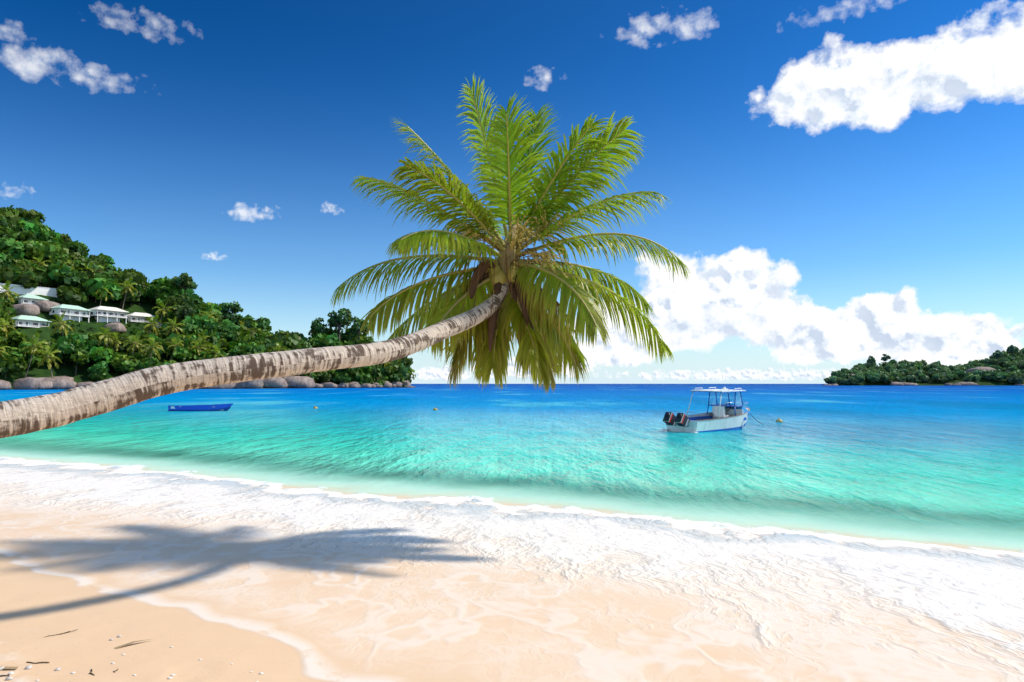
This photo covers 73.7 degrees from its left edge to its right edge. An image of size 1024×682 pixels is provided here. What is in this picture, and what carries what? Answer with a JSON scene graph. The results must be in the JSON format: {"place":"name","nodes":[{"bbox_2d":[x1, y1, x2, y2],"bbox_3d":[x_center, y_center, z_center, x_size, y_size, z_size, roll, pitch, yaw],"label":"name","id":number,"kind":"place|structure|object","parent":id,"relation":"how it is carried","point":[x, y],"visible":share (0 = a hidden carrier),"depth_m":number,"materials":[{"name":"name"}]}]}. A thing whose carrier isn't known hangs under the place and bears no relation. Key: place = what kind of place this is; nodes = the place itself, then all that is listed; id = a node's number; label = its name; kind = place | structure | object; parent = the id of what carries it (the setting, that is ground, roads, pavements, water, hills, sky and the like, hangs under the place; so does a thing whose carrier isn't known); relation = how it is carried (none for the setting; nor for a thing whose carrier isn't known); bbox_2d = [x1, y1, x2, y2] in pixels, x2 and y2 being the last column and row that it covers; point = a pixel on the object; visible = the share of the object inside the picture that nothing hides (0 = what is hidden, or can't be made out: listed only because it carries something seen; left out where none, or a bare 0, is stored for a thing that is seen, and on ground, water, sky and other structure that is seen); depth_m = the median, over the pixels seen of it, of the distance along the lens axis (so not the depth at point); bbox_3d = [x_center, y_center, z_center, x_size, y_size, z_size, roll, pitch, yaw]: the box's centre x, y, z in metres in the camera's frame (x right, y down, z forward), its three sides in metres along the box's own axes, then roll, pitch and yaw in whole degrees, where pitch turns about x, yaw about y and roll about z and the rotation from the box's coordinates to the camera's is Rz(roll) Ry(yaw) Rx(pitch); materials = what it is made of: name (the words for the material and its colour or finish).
{"place":"outdoors","nodes":[
{"label":"outdoors","id":0,"kind":"place"},
{"bbox_2d":[7,50,48,75],"bbox_3d":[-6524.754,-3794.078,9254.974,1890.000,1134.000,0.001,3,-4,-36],"label":"cloud","id":1,"kind":"structure","parent":0,"point":[24,67],"depth_m":9241.29,"materials":[{"name":"white"}]},
{"bbox_2d":[0,205,415,389],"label":"headland hill","id":2,"kind":"structure","parent":0,"point":[72,315],"depth_m":354.38,"materials":[{"name":"green plant"}]},
{"bbox_2d":[230,204,266,218],"bbox_3d":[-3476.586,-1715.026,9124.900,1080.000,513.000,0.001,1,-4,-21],"label":"cloud","id":3,"kind":"structure","parent":0,"point":[243,213],"depth_m":9089.25,"materials":[{"name":"white"}]},
{"bbox_2d":[411,365,470,379],"bbox_3d":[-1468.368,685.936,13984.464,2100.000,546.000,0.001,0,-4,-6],"label":"cloud","id":4,"kind":"structure","parent":0,"point":[431,373],"depth_m":13978.03,"materials":[{"name":"white"}]},
{"bbox_2d":[458,356,553,377],"bbox_3d":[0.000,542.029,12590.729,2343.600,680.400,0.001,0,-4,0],"label":"cloud","id":5,"kind":"structure","parent":0,"point":[510,369],"depth_m":12589.45,"materials":[{"name":"white"}]},
{"bbox_2d":[0,445,1023,681],"bbox_3d":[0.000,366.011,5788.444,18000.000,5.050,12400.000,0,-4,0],"label":"ground","id":6,"kind":"structure","parent":0,"point":[272,573],"depth_m":7.46,"materials":[{"name":"beige sand"}]},
{"bbox_2d":[0,629,262,681],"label":"beach debris","id":7,"kind":"object","parent":6,"relation":"on","point":[28,667],"visible":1,"depth_m":4.67,"materials":[{"name":"beige"}]},
{"bbox_2d":[0,78,690,437],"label":"palm tree","id":8,"kind":"object","parent":6,"relation":"on","point":[503,309],"visible":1,"depth_m":9.25,"materials":[{"name":"green plant"}]},
{"bbox_2d":[0,384,1023,519],"bbox_3d":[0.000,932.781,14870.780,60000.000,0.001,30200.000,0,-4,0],"label":"sea","id":9,"kind":"structure","parent":0,"point":[918,451],"depth_m":30.52,"materials":[{"name":"teal liquid"}]},
{"bbox_2d":[168,403,232,410],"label":"boat","id":10,"kind":"object","parent":9,"relation":"on","point":[219,407],"visible":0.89,"depth_m":59.70,"materials":[{"name":"blue"}]},
{"bbox_2d":[662,387,749,432],"bbox_3d":[10.521,3.716,35.877,7.026,2.563,2.190,2,-2,-40],"label":"motor boat","id":11,"kind":"object","parent":9,"relation":"on","point":[724,417],"visible":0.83,"depth_m":35.30,"materials":[{"name":"white plastic"}]},
{"bbox_2d":[0,0,1023,383],"label":"sky","id":12,"kind":"structure","parent":0,"point":[207,108],"materials":[{"name":"blue"}]},
{"bbox_2d":[544,74,549,80],"bbox_3d":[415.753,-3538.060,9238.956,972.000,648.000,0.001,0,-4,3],"label":"cloud","id":13,"kind":"structure","parent":0,"point":[546,77],"depth_m":9238.01,"materials":[{"name":"white"}]},
{"bbox_2d":[530,358,596,377],"bbox_3d":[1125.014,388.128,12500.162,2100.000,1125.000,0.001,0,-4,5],"label":"cloud","id":14,"kind":"structure","parent":0,"point":[591,364],"depth_m":12478.63,"materials":[{"name":"white"}]},
{"bbox_2d":[594,329,622,341],"bbox_3d":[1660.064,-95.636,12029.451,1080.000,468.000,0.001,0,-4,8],"label":"cloud","id":15,"kind":"structure","parent":0,"point":[612,335],"depth_m":12016.50,"materials":[{"name":"white"}]},
{"bbox_2d":[569,302,688,366],"bbox_3d":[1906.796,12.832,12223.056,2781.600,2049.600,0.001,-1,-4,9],"label":"cloud","id":16,"kind":"structure","parent":0,"point":[622,350],"depth_m":12210.16,"materials":[{"name":"white"}]},
{"bbox_2d":[634,21,697,36],"bbox_3d":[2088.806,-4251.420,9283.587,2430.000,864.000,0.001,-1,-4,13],"label":"cloud","id":17,"kind":"structure","parent":0,"point":[643,27],"depth_m":9330.96,"materials":[{"name":"white"}]},
{"bbox_2d":[640,285,693,323],"bbox_3d":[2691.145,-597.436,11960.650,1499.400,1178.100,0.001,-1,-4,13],"label":"cloud","id":18,"kind":"structure","parent":0,"point":[666,304],"depth_m":11957.20,"materials":[{"name":"white"}]},
{"bbox_2d":[615,247,800,350],"bbox_3d":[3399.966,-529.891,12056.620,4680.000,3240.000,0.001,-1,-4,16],"label":"cloud","id":19,"kind":"structure","parent":0,"point":[707,326],"depth_m":11994.59,"materials":[{"name":"white"}]},
{"bbox_2d":[584,367,834,380],"bbox_3d":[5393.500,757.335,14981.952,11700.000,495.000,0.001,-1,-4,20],"label":"cloud","id":20,"kind":"structure","parent":0,"point":[728,373],"depth_m":15094.14,"materials":[{"name":"white"}]},
{"bbox_2d":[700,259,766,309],"bbox_3d":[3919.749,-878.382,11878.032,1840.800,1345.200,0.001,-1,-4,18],"label":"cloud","id":21,"kind":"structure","parent":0,"point":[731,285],"depth_m":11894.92,"materials":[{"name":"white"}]},
{"bbox_2d":[741,290,861,365],"bbox_3d":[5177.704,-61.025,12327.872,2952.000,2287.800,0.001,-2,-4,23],"label":"cloud","id":22,"kind":"structure","parent":0,"point":[816,335],"depth_m":12253.37,"materials":[{"name":"white"}]},
{"bbox_2d":[751,73,886,120],"bbox_3d":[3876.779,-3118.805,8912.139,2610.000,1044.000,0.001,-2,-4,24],"label":"cloud","id":23,"kind":"structure","parent":0,"point":[793,94],"depth_m":8945.35,"materials":[{"name":"white"}]},
{"bbox_2d":[830,350,927,364],"bbox_3d":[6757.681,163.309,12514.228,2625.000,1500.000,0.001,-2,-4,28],"label":"cloud","id":24,"kind":"structure","parent":0,"point":[896,356],"depth_m":12423.88,"materials":[{"name":"white"}]},
{"bbox_2d":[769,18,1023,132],"bbox_3d":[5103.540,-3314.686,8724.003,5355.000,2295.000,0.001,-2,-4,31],"label":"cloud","id":25,"kind":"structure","parent":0,"point":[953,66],"depth_m":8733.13,"materials":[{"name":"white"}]},
{"bbox_2d":[835,287,970,360],"bbox_3d":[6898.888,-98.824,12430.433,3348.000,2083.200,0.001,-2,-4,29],"label":"cloud","id":26,"kind":"structure","parent":0,"point":[882,323],"depth_m":12349.42,"materials":[{"name":"white"}]},
{"bbox_2d":[822,345,1023,385],"bbox_3d":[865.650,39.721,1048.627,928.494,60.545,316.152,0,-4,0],"label":"island hill","id":27,"kind":"structure","parent":0,"point":[1000,368],"depth_m":932.61,"materials":[{"name":"green plant"}]},
{"bbox_2d":[925,336,988,365],"bbox_3d":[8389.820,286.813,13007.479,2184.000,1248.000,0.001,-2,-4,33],"label":"cloud","id":28,"kind":"structure","parent":0,"point":[969,352],"depth_m":12880.55,"materials":[{"name":"white"}]},
{"bbox_2d":[968,313,1023,355],"bbox_3d":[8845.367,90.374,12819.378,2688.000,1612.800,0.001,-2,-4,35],"label":"cloud","id":29,"kind":"structure","parent":0,"point":[991,332],"depth_m":12740.81,"materials":[{"name":"white"}]},
{"bbox_2d":[971,3,1023,47],"bbox_3d":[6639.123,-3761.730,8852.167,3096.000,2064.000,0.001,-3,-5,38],"label":"cloud","id":30,"kind":"structure","parent":0,"point":[1015,29],"depth_m":8922.96,"materials":[{"name":"white"}]}
]}

